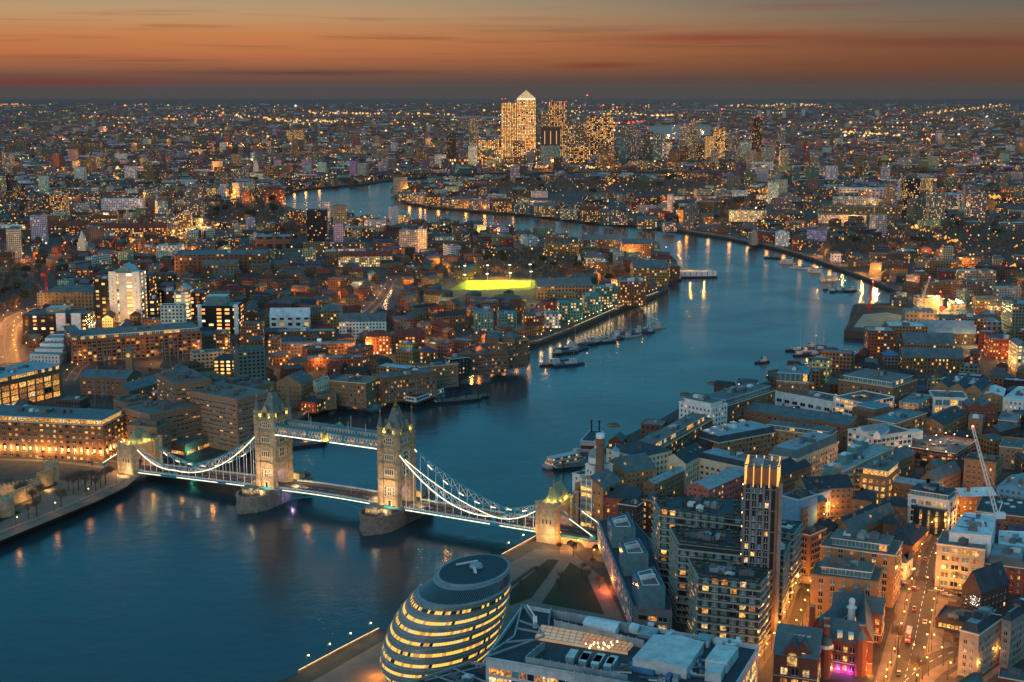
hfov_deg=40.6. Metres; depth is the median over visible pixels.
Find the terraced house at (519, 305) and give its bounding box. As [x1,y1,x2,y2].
[509,300,524,312]
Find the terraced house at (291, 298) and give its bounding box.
[280,296,311,300]
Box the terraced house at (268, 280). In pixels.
[258,275,275,287]
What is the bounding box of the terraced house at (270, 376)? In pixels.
[266,370,276,385]
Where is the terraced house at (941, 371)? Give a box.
[931,366,948,377]
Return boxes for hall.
[379,554,510,681]
[772,623,832,681]
[926,405,967,434]
[975,496,1023,533]
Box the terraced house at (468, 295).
[465,290,481,303]
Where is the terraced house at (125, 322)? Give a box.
[119,319,131,325]
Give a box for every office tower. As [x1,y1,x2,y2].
[22,305,95,337]
[94,275,109,317]
[108,262,147,322]
[146,273,156,316]
[149,295,159,316]
[157,287,175,316]
[174,283,192,319]
[191,288,208,320]
[197,294,243,333]
[501,102,516,158]
[517,90,535,148]
[548,101,566,156]
[567,124,574,156]
[575,121,586,144]
[587,118,599,154]
[600,117,613,143]
[662,141,671,160]
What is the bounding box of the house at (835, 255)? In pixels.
[830,250,841,261]
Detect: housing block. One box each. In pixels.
[0,222,17,224]
[0,228,6,237]
[0,251,12,261]
[1,218,13,221]
[3,204,16,213]
[6,203,19,210]
[6,211,23,217]
[6,228,22,257]
[14,256,33,266]
[25,205,38,211]
[30,214,48,243]
[37,290,46,306]
[37,307,84,308]
[45,201,49,207]
[47,215,66,220]
[53,211,69,216]
[55,395,89,407]
[57,278,73,284]
[68,260,91,271]
[76,215,93,221]
[82,209,104,214]
[85,225,104,245]
[85,254,111,267]
[102,240,113,249]
[103,211,118,214]
[104,230,113,238]
[110,253,118,262]
[116,209,128,215]
[118,249,133,264]
[122,219,135,222]
[123,207,135,209]
[123,212,135,219]
[129,236,145,246]
[136,208,149,218]
[140,214,152,222]
[142,317,160,324]
[146,272,166,281]
[148,263,159,271]
[148,389,157,397]
[154,239,163,243]
[155,200,167,214]
[156,251,172,260]
[160,302,186,323]
[168,224,177,234]
[176,281,214,293]
[179,239,206,244]
[179,278,202,282]
[187,230,198,238]
[190,348,224,367]
[193,217,203,226]
[196,240,218,249]
[204,278,223,289]
[206,228,214,239]
[211,220,226,228]
[218,238,235,247]
[233,345,265,379]
[234,223,241,234]
[242,228,254,236]
[246,217,254,226]
[249,233,256,242]
[251,237,254,245]
[265,221,281,233]
[270,249,279,258]
[280,364,304,378]
[283,265,316,274]
[302,247,315,260]
[302,345,327,357]
[303,241,327,253]
[308,305,321,308]
[319,201,330,220]
[325,237,332,241]
[325,248,336,263]
[328,276,345,290]
[333,204,346,225]
[333,222,343,241]
[344,239,359,241]
[347,219,354,224]
[347,343,372,362]
[351,229,361,239]
[366,247,373,250]
[370,243,380,250]
[377,363,416,372]
[388,205,397,225]
[395,348,419,364]
[397,341,418,349]
[398,214,410,221]
[402,224,420,228]
[402,247,414,259]
[404,265,421,277]
[427,231,433,239]
[427,339,453,358]
[435,216,446,221]
[435,235,452,240]
[443,244,460,255]
[446,220,458,225]
[450,337,475,352]
[452,228,461,239]
[452,240,468,248]
[453,231,460,240]
[461,236,470,245]
[463,253,480,260]
[473,224,485,232]
[476,235,490,243]
[480,249,492,259]
[481,298,498,313]
[485,330,505,336]
[491,233,510,246]
[497,226,508,231]
[500,237,512,250]
[506,226,512,233]
[517,228,530,234]
[521,234,537,245]
[536,226,553,233]
[547,291,579,299]
[575,205,581,212]
[578,233,590,242]
[579,246,597,255]
[582,250,595,254]
[587,242,597,246]
[595,260,608,274]
[599,247,609,253]
[611,277,626,284]
[613,250,623,263]
[615,260,622,274]
[626,252,641,259]
[637,205,656,211]
[639,258,657,259]
[641,418,667,438]
[642,431,654,438]
[651,242,659,253]
[654,248,661,251]
[658,203,666,210]
[667,194,673,212]
[676,209,682,218]
[683,204,698,229]
[697,201,713,211]
[751,229,774,241]
[755,205,765,209]
[775,225,785,230]
[789,208,805,215]
[807,229,826,241]
[808,225,826,229]
[810,368,823,390]
[812,357,831,382]
[822,349,853,370]
[827,230,837,238]
[848,215,858,221]
[852,216,863,224]
[860,229,875,233]
[868,231,881,240]
[869,214,886,235]
[869,260,882,275]
[874,245,889,251]
[884,259,903,269]
[887,219,894,227]
[887,228,909,240]
[889,291,906,305]
[896,224,909,230]
[896,249,914,250]
[906,198,922,224]
[906,273,919,283]
[914,270,924,284]
[916,258,934,267]
[917,219,940,230]
[922,279,959,294]
[927,378,937,393]
[929,258,950,274]
[939,270,947,279]
[940,246,953,259]
[950,284,978,298]
[955,256,984,264]
[955,308,966,313]
[956,288,973,304]
[957,372,982,377]
[959,206,965,211]
[960,362,980,372]
[963,278,988,295]
[969,348,981,363]
[975,264,1004,279]
[978,260,989,264]
[978,310,999,316]
[978,329,996,351]
[978,433,1003,455]
[986,304,1001,310]
[991,218,1006,225]
[992,255,1001,264]
[992,285,1021,300]
[1004,377,1023,394]
[1010,210,1023,216]
[1012,254,1023,262]
[1012,277,1023,286]
[1014,453,1023,473]
[1015,328,1023,341]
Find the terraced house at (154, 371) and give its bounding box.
[150,368,160,374]
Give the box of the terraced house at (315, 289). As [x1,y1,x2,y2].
[309,286,319,292]
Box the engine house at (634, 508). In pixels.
[617,498,644,530]
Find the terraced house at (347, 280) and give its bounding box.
[342,275,349,286]
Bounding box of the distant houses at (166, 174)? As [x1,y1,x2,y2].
[0,102,1023,530]
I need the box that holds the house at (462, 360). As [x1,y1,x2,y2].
[443,353,469,378]
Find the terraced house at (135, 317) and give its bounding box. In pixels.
[129,311,140,325]
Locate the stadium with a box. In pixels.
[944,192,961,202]
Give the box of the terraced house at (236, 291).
[216,286,245,295]
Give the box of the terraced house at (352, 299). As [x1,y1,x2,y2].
[345,293,358,304]
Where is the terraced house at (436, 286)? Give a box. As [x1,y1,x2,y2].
[427,283,441,288]
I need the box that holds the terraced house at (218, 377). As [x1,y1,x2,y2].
[211,373,225,381]
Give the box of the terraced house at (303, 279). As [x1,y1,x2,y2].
[299,276,309,284]
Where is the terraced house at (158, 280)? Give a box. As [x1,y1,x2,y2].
[156,277,163,286]
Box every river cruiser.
[541,448,585,468]
[779,258,795,263]
[807,266,824,272]
[819,273,825,281]
[826,273,837,281]
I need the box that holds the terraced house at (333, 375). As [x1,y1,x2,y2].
[328,372,339,378]
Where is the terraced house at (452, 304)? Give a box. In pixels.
[446,299,459,310]
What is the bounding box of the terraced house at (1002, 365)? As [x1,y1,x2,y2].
[996,362,1008,372]
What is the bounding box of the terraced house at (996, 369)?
[991,367,1006,373]
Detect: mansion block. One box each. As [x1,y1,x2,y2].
[957,606,1001,676]
[999,595,1023,667]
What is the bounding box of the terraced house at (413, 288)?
[403,285,419,294]
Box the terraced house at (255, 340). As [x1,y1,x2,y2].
[248,336,262,346]
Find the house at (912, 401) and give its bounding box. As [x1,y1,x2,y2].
[899,393,931,409]
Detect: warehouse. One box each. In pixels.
[43,284,94,308]
[80,369,140,395]
[113,366,188,398]
[174,249,270,271]
[203,259,238,272]
[269,307,310,328]
[276,370,313,407]
[287,356,308,371]
[310,390,336,409]
[313,376,329,393]
[329,374,378,407]
[457,331,528,369]
[535,277,591,298]
[582,234,619,248]
[606,440,671,475]
[620,238,650,257]
[630,260,668,286]
[639,413,712,453]
[643,466,683,496]
[667,442,706,493]
[668,262,679,278]
[679,394,727,425]
[684,437,712,449]
[699,419,775,457]
[699,448,774,479]
[707,382,775,423]
[743,402,863,450]
[792,236,802,249]
[795,474,853,516]
[892,445,914,476]
[898,347,963,372]
[899,332,955,348]
[932,373,991,400]
[962,396,996,426]
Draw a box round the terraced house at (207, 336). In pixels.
[202,331,213,342]
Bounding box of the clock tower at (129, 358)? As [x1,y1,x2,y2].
[124,345,133,369]
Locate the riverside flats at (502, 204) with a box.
[493,198,511,211]
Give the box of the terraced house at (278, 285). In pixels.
[271,279,285,290]
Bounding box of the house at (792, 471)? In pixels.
[778,457,811,493]
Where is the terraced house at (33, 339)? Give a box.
[28,334,41,347]
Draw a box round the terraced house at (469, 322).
[465,317,473,327]
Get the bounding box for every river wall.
[0,480,124,533]
[294,183,361,189]
[298,628,379,672]
[410,202,530,213]
[501,535,535,556]
[528,326,574,341]
[575,291,658,326]
[678,229,830,263]
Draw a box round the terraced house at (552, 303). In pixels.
[546,298,559,310]
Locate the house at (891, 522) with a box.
[882,511,902,534]
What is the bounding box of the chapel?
[961,561,1009,609]
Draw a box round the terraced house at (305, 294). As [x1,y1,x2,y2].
[295,292,324,299]
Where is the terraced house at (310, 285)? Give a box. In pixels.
[301,283,320,291]
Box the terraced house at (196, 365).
[179,361,201,372]
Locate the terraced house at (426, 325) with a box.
[416,321,430,334]
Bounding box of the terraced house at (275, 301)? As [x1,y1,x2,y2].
[267,298,280,303]
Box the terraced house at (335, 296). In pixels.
[326,292,339,301]
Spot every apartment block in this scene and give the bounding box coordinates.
[0,224,24,229]
[26,220,87,234]
[62,322,201,363]
[74,201,89,211]
[88,215,118,222]
[89,223,168,237]
[101,198,145,210]
[114,153,127,161]
[143,244,156,257]
[155,215,177,227]
[156,243,183,256]
[177,211,192,230]
[184,244,197,249]
[213,329,229,348]
[218,187,226,196]
[240,321,264,345]
[263,186,284,201]
[268,335,281,358]
[287,208,302,223]
[320,303,342,328]
[324,240,364,256]
[338,247,364,250]
[338,251,392,266]
[338,313,386,338]
[343,226,374,237]
[364,218,385,226]
[372,367,436,403]
[417,361,458,387]
[456,350,508,374]
[473,306,492,333]
[496,310,516,332]
[544,242,579,255]
[544,310,559,327]
[546,232,569,241]
[556,298,582,321]
[581,292,601,315]
[582,253,604,267]
[593,284,618,309]
[598,144,614,161]
[598,152,613,165]
[617,277,646,305]
[628,160,646,169]
[650,161,660,167]
[651,494,742,589]
[667,162,686,169]
[667,526,741,623]
[686,557,772,659]
[687,467,744,498]
[694,162,715,169]
[728,161,743,169]
[729,209,766,221]
[751,161,773,169]
[761,147,774,160]
[762,213,789,224]
[766,420,837,445]
[768,431,838,475]
[775,230,788,245]
[778,539,791,621]
[781,519,803,599]
[800,525,826,575]
[810,557,883,617]
[818,213,865,222]
[820,437,894,494]
[820,529,902,607]
[821,205,900,219]
[824,171,854,176]
[832,196,878,204]
[838,368,917,408]
[852,401,893,424]
[863,326,895,358]
[867,408,926,431]
[868,251,909,262]
[884,320,926,337]
[892,476,944,499]
[901,306,934,320]
[907,482,957,530]
[913,294,941,308]
[913,504,947,534]
[934,313,985,338]
[937,374,990,389]
[947,300,964,313]
[955,268,995,287]
[963,452,1002,491]
[983,334,1011,358]
[985,318,1001,331]
[997,221,1023,230]
[997,473,1023,498]
[998,411,1020,425]
[999,436,1023,469]
[1008,338,1023,371]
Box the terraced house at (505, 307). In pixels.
[501,305,519,312]
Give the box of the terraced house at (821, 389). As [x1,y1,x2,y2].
[815,387,833,393]
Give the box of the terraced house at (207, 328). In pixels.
[199,327,214,330]
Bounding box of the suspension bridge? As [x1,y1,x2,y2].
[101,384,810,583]
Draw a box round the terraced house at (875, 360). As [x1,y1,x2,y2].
[864,358,878,363]
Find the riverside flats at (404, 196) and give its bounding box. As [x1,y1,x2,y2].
[397,192,411,200]
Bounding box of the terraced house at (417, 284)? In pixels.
[410,282,422,286]
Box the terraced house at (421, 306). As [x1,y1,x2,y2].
[411,303,438,315]
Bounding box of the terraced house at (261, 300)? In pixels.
[250,295,266,307]
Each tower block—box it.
[0,175,6,191]
[2,152,14,171]
[4,173,13,190]
[49,192,69,214]
[74,166,86,179]
[124,165,137,178]
[183,188,204,216]
[184,159,192,167]
[220,142,227,153]
[225,125,231,129]
[237,167,248,178]
[262,140,270,153]
[303,164,311,171]
[317,162,326,171]
[399,228,417,251]
[417,227,426,251]
[435,154,445,166]
[446,133,455,158]
[468,145,476,164]
[469,117,478,149]
[541,127,559,163]
[619,138,626,163]
[625,124,639,158]
[653,133,661,160]
[679,125,690,158]
[679,145,687,161]
[690,119,697,157]
[696,144,701,159]
[704,135,713,158]
[711,149,718,169]
[713,126,725,158]
[728,134,739,158]
[740,141,751,160]
[740,454,782,635]
[746,149,755,169]
[751,117,761,151]
[779,149,788,169]
[810,149,818,164]
[900,178,919,217]
[919,190,930,205]
[925,191,945,219]
[966,191,986,221]
[1001,299,1023,336]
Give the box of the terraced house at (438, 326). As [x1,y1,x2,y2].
[431,320,453,334]
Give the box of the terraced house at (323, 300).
[313,296,331,306]
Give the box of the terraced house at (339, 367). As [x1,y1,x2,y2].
[327,360,346,374]
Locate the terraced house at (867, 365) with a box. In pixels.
[854,362,880,369]
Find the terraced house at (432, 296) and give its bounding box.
[424,290,444,303]
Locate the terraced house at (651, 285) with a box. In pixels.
[647,280,656,291]
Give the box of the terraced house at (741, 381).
[737,378,757,384]
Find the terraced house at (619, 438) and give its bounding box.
[608,432,626,446]
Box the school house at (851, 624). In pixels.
[809,586,885,676]
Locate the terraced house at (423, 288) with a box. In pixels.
[420,284,431,294]
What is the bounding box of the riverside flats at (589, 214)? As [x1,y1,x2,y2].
[581,207,598,221]
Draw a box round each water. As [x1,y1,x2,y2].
[0,172,993,681]
[90,399,113,407]
[96,360,125,369]
[159,356,183,367]
[381,286,393,309]
[448,116,500,119]
[645,124,710,139]
[666,109,749,110]
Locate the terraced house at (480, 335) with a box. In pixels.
[476,330,485,345]
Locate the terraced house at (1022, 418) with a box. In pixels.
[1012,410,1023,428]
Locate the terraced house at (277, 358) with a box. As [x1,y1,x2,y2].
[270,351,290,365]
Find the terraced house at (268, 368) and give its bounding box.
[266,365,272,372]
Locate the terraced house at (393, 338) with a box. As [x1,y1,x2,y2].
[389,332,394,343]
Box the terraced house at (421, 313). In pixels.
[411,309,425,319]
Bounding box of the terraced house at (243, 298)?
[233,294,247,305]
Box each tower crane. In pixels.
[41,242,64,290]
[540,102,545,126]
[582,98,586,121]
[616,107,618,154]
[866,281,873,312]
[878,175,902,197]
[916,277,929,307]
[939,291,944,313]
[971,425,1005,543]
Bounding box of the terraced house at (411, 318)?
[389,314,415,329]
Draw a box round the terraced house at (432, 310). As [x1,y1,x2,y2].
[427,305,443,317]
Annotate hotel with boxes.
[113,369,275,459]
[450,158,467,165]
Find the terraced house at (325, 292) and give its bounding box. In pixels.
[321,290,340,299]
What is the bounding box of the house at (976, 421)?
[968,413,984,434]
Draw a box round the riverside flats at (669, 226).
[662,221,676,231]
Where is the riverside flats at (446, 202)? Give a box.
[441,196,452,207]
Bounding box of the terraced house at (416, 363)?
[410,362,428,365]
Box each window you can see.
[2,385,8,391]
[2,391,9,397]
[3,397,9,403]
[11,384,17,389]
[11,389,17,395]
[11,395,18,401]
[19,381,25,387]
[20,387,26,393]
[20,393,26,398]
[28,380,34,385]
[28,385,34,391]
[28,391,34,396]
[36,378,42,383]
[36,383,42,389]
[37,389,43,394]
[37,395,43,400]
[44,376,50,381]
[45,387,51,392]
[45,393,51,398]
[52,374,58,379]
[53,385,59,391]
[53,391,59,396]
[379,377,434,399]
[470,355,505,372]
[489,659,756,681]
[491,341,525,366]
[520,673,525,679]
[601,536,666,629]
[609,454,666,474]
[648,616,656,621]
[653,497,740,585]
[658,617,666,622]
[670,421,711,451]
[670,538,734,611]
[681,407,725,424]
[701,623,707,628]
[702,586,708,590]
[702,601,707,605]
[711,602,717,606]
[712,435,772,453]
[712,578,717,584]
[712,587,717,591]
[727,394,773,423]
[729,627,735,631]
[748,622,754,626]
[748,637,753,641]
[749,591,755,596]
[749,599,754,603]
[778,373,782,379]
[781,667,786,674]
[783,374,787,379]
[787,653,796,666]
[788,374,792,380]
[792,669,797,675]
[793,374,797,380]
[798,374,802,380]
[802,670,808,677]
[822,568,828,573]
[830,569,836,574]
[832,539,839,544]
[838,570,844,575]
[840,540,846,545]
[841,384,910,408]
[846,570,853,576]
[848,541,854,546]
[851,455,891,493]
[854,571,861,577]
[856,542,862,547]
[862,572,869,578]
[863,469,870,473]
[864,543,870,548]
[871,470,878,475]
[871,544,878,549]
[879,471,886,476]
[879,545,886,551]
[923,447,966,460]
[935,400,941,404]
[940,580,946,585]
[941,564,947,568]
[941,572,947,577]
[942,547,948,552]
[942,555,948,560]
[943,400,949,405]
[950,581,956,586]
[951,400,957,405]
[951,557,958,562]
[951,565,957,570]
[952,548,958,553]
[960,575,967,579]
[961,558,968,563]
[961,566,967,571]
[962,550,968,555]
[971,559,978,564]
[972,551,978,556]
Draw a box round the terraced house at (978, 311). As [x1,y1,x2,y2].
[975,307,987,314]
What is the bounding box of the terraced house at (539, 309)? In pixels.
[529,307,545,313]
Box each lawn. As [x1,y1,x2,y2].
[0,511,20,521]
[43,482,56,490]
[509,559,558,604]
[510,566,533,585]
[542,563,603,613]
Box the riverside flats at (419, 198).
[412,194,424,203]
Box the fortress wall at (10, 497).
[0,460,59,517]
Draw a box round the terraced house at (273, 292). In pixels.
[264,289,277,298]
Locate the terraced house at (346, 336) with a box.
[331,333,354,339]
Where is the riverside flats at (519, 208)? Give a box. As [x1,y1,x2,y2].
[514,203,529,213]
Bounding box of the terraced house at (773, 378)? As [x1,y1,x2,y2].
[770,372,777,385]
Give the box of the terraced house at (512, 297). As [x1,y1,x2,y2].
[494,294,525,304]
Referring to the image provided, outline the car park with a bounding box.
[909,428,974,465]
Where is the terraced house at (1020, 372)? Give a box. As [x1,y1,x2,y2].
[1016,364,1023,378]
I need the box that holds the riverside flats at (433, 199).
[425,194,440,205]
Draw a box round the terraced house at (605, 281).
[599,279,610,283]
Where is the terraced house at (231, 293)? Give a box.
[210,290,233,297]
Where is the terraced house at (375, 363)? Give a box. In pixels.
[370,356,392,374]
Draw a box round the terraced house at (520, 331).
[514,326,528,338]
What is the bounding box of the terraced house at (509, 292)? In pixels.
[504,290,513,294]
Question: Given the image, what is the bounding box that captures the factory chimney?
[595,432,604,472]
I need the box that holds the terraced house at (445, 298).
[439,297,457,300]
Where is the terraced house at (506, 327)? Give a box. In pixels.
[495,323,512,333]
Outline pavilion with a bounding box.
[935,604,973,631]
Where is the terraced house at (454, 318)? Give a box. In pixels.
[430,311,465,324]
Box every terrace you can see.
[29,350,67,363]
[34,346,64,351]
[40,341,63,346]
[45,334,63,340]
[277,327,334,340]
[281,338,355,355]
[305,353,362,369]
[522,312,544,331]
[813,486,831,517]
[833,502,878,527]
[837,502,895,533]
[880,495,907,524]
[891,522,929,560]
[920,460,960,487]
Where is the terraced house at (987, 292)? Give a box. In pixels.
[983,290,994,295]
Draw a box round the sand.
[854,313,901,326]
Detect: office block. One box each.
[0,361,62,404]
[0,404,125,461]
[408,661,486,681]
[477,155,500,164]
[478,139,501,161]
[485,603,759,681]
[489,135,500,139]
[504,156,525,163]
[513,141,523,156]
[522,148,536,163]
[569,144,590,163]
[597,512,671,629]
[604,485,643,518]
[641,492,657,531]
[776,364,813,392]
[782,489,817,526]
[833,390,894,415]
[847,422,912,447]
[860,458,900,505]
[935,530,987,589]
[986,543,1023,594]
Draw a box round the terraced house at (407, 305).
[402,300,418,311]
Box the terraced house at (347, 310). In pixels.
[342,309,353,312]
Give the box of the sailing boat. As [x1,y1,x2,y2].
[785,319,801,351]
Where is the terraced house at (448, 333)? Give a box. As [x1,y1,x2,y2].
[443,327,455,338]
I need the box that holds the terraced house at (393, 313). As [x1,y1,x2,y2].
[389,311,400,318]
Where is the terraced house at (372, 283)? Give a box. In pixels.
[362,281,374,289]
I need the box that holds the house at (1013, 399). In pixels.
[1002,386,1023,411]
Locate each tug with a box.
[539,358,564,366]
[553,358,584,366]
[554,342,574,349]
[590,337,602,343]
[608,334,618,340]
[644,327,654,333]
[650,322,665,328]
[754,356,769,363]
[842,286,856,291]
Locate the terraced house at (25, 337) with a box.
[22,330,35,343]
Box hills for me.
[0,99,1023,105]
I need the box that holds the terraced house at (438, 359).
[426,357,443,363]
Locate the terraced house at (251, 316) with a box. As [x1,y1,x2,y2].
[243,311,258,320]
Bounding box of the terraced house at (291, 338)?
[281,336,306,340]
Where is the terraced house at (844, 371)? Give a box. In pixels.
[841,368,857,374]
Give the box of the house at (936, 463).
[925,456,944,473]
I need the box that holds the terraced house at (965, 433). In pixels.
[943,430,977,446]
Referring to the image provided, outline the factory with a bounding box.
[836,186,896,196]
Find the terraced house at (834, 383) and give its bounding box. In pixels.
[829,378,839,394]
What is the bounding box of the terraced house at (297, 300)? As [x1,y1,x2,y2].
[294,298,303,307]
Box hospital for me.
[286,129,303,140]
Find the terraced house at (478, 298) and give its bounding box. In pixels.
[470,296,493,302]
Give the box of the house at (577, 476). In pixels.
[572,470,584,490]
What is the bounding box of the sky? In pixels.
[0,0,1023,98]
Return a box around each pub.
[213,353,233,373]
[299,394,324,413]
[901,552,913,579]
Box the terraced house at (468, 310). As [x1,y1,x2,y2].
[466,305,478,316]
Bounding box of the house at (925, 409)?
[915,405,930,416]
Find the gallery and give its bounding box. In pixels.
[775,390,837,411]
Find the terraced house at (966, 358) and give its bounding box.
[964,354,969,362]
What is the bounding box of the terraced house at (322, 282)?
[317,277,327,287]
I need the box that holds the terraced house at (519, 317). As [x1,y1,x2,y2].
[516,312,521,322]
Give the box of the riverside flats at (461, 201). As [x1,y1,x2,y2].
[453,196,468,207]
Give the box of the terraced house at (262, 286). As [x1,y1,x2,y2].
[254,282,267,291]
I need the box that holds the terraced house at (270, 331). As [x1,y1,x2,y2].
[265,328,286,339]
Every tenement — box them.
[365,330,391,353]
[395,329,424,349]
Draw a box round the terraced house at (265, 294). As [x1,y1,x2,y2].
[249,291,272,301]
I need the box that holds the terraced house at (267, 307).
[264,304,285,314]
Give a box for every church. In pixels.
[76,231,95,253]
[253,160,262,171]
[576,254,583,270]
[748,223,758,244]
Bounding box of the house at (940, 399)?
[929,390,967,414]
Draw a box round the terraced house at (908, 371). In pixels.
[897,368,914,378]
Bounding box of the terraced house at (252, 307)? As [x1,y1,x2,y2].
[244,303,257,312]
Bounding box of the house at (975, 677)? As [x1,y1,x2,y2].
[958,672,982,681]
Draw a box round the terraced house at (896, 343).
[895,338,898,348]
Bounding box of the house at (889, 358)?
[881,350,897,366]
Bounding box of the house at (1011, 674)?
[998,667,1023,681]
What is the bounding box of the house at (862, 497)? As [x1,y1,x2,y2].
[852,487,877,512]
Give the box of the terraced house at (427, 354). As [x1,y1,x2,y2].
[420,347,436,362]
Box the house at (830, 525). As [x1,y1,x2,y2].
[813,519,837,535]
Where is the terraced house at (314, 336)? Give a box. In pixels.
[308,332,319,340]
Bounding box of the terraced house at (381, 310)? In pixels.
[376,308,386,318]
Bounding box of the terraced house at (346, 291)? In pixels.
[340,285,353,297]
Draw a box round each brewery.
[575,468,620,528]
[585,444,613,475]
[609,443,655,488]
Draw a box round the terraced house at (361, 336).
[359,330,365,341]
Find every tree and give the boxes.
[0,286,9,298]
[1,475,14,484]
[9,265,19,271]
[12,281,19,288]
[18,479,28,486]
[19,265,31,273]
[19,289,29,305]
[22,502,33,518]
[26,487,37,505]
[29,498,43,516]
[32,483,44,499]
[53,487,67,506]
[63,473,70,490]
[67,471,79,493]
[70,469,85,490]
[79,475,90,491]
[87,469,94,485]
[89,474,100,490]
[93,469,105,487]
[98,465,113,484]
[221,204,228,213]
[245,209,255,215]
[268,194,275,200]
[269,204,277,209]
[285,225,292,231]
[288,218,297,233]
[300,222,306,238]
[485,252,492,264]
[498,250,505,255]
[538,256,547,260]
[556,571,564,582]
[567,540,578,555]
[572,256,585,261]
[574,261,581,270]
[583,567,591,582]
[596,576,603,587]
[604,272,612,278]
[619,267,626,277]
[732,196,744,207]
[851,235,860,241]
[884,610,898,633]
[888,622,908,654]
[902,654,929,681]
[920,460,928,472]
[936,631,949,646]
[943,220,949,233]
[949,219,955,230]
[949,630,959,662]
[966,594,982,608]
[976,223,985,236]
[989,219,998,224]
[991,228,1001,232]
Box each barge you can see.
[547,350,577,362]
[552,347,578,354]
[573,343,588,349]
[574,335,587,345]
[579,341,596,344]
[598,339,616,343]
[608,333,624,339]
[611,328,633,334]
[623,325,641,337]
[635,322,649,333]
[763,255,780,258]
[790,264,814,268]
[793,344,811,351]
[793,345,815,356]
[807,344,827,348]
[809,351,821,356]
[816,339,838,349]
[829,281,836,291]
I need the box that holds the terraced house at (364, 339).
[363,331,370,343]
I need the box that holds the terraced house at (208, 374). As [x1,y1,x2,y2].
[200,371,217,381]
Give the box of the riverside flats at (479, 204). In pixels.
[470,198,489,209]
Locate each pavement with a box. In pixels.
[0,312,22,363]
[0,458,116,468]
[0,470,139,540]
[65,357,151,380]
[312,549,624,681]
[362,279,396,312]
[758,592,810,672]
[874,579,949,681]
[877,642,957,681]
[900,582,961,601]
[914,534,935,577]
[948,658,1023,681]
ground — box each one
[0,99,1023,542]
[276,178,1023,681]
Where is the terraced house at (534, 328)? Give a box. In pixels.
[523,321,541,335]
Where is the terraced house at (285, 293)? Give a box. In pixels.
[279,291,293,297]
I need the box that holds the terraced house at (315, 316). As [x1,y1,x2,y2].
[311,309,320,322]
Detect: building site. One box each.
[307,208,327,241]
[541,111,548,126]
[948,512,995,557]
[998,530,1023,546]
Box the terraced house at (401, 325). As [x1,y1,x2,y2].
[394,321,411,332]
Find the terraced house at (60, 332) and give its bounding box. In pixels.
[53,331,65,333]
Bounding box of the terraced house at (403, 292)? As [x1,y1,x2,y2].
[399,289,411,297]
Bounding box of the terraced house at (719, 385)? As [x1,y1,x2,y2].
[714,380,735,391]
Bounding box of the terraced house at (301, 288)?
[291,285,309,294]
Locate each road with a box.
[0,312,26,363]
[0,457,117,466]
[67,362,88,380]
[364,279,394,312]
[761,583,810,671]
[890,580,937,681]
[892,646,958,681]
[900,584,961,599]
[918,534,939,577]
[955,652,999,678]
[998,359,1012,373]
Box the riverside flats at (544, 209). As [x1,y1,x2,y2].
[534,203,555,216]
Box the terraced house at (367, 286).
[359,282,371,293]
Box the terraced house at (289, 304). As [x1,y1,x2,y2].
[277,300,295,307]
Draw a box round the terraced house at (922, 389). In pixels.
[917,385,927,393]
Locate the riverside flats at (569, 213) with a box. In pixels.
[560,207,577,219]
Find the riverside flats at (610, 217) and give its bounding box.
[603,210,627,224]
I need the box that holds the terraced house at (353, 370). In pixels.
[344,366,370,375]
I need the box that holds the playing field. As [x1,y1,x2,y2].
[450,281,534,289]
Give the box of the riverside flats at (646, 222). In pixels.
[637,216,656,228]
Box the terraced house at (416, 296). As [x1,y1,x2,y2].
[407,292,419,301]
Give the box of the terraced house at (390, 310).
[387,308,400,320]
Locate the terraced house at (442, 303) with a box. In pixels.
[437,300,447,309]
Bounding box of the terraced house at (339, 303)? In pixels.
[326,302,348,304]
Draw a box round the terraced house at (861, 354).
[855,347,869,363]
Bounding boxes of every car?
[896,670,901,675]
[910,586,919,590]
[942,592,951,596]
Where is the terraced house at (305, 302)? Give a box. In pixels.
[300,299,319,306]
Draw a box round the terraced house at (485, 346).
[476,343,489,350]
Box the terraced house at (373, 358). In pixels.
[369,354,383,366]
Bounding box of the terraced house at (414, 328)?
[406,327,422,329]
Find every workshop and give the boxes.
[801,495,825,530]
[919,320,976,343]
[955,483,997,516]
[982,385,1005,411]
[985,419,1020,437]
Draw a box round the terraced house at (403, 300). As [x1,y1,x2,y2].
[398,295,414,307]
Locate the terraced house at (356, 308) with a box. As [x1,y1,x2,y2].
[339,305,360,312]
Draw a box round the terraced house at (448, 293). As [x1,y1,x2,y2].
[424,288,452,297]
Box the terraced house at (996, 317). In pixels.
[981,315,1000,321]
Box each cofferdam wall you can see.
[844,305,860,336]
[845,330,863,338]
[860,305,896,307]
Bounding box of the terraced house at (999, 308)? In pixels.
[997,305,1001,316]
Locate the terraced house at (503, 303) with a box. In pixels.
[500,298,511,308]
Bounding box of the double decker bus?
[904,625,912,642]
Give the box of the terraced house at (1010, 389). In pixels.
[1007,385,1016,393]
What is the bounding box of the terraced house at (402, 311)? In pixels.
[397,308,408,314]
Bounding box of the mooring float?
[607,422,619,425]
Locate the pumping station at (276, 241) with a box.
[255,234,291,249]
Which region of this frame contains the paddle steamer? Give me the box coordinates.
[580,420,603,451]
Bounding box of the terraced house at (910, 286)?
[903,281,920,291]
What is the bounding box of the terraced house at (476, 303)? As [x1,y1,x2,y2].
[467,300,480,307]
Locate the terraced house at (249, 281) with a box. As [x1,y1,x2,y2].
[242,277,256,285]
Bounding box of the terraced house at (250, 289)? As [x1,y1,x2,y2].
[228,285,258,297]
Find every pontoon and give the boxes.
[293,441,326,448]
[434,392,481,404]
[461,389,488,398]
[552,460,587,470]
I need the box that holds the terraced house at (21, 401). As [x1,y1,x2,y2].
[14,399,35,404]

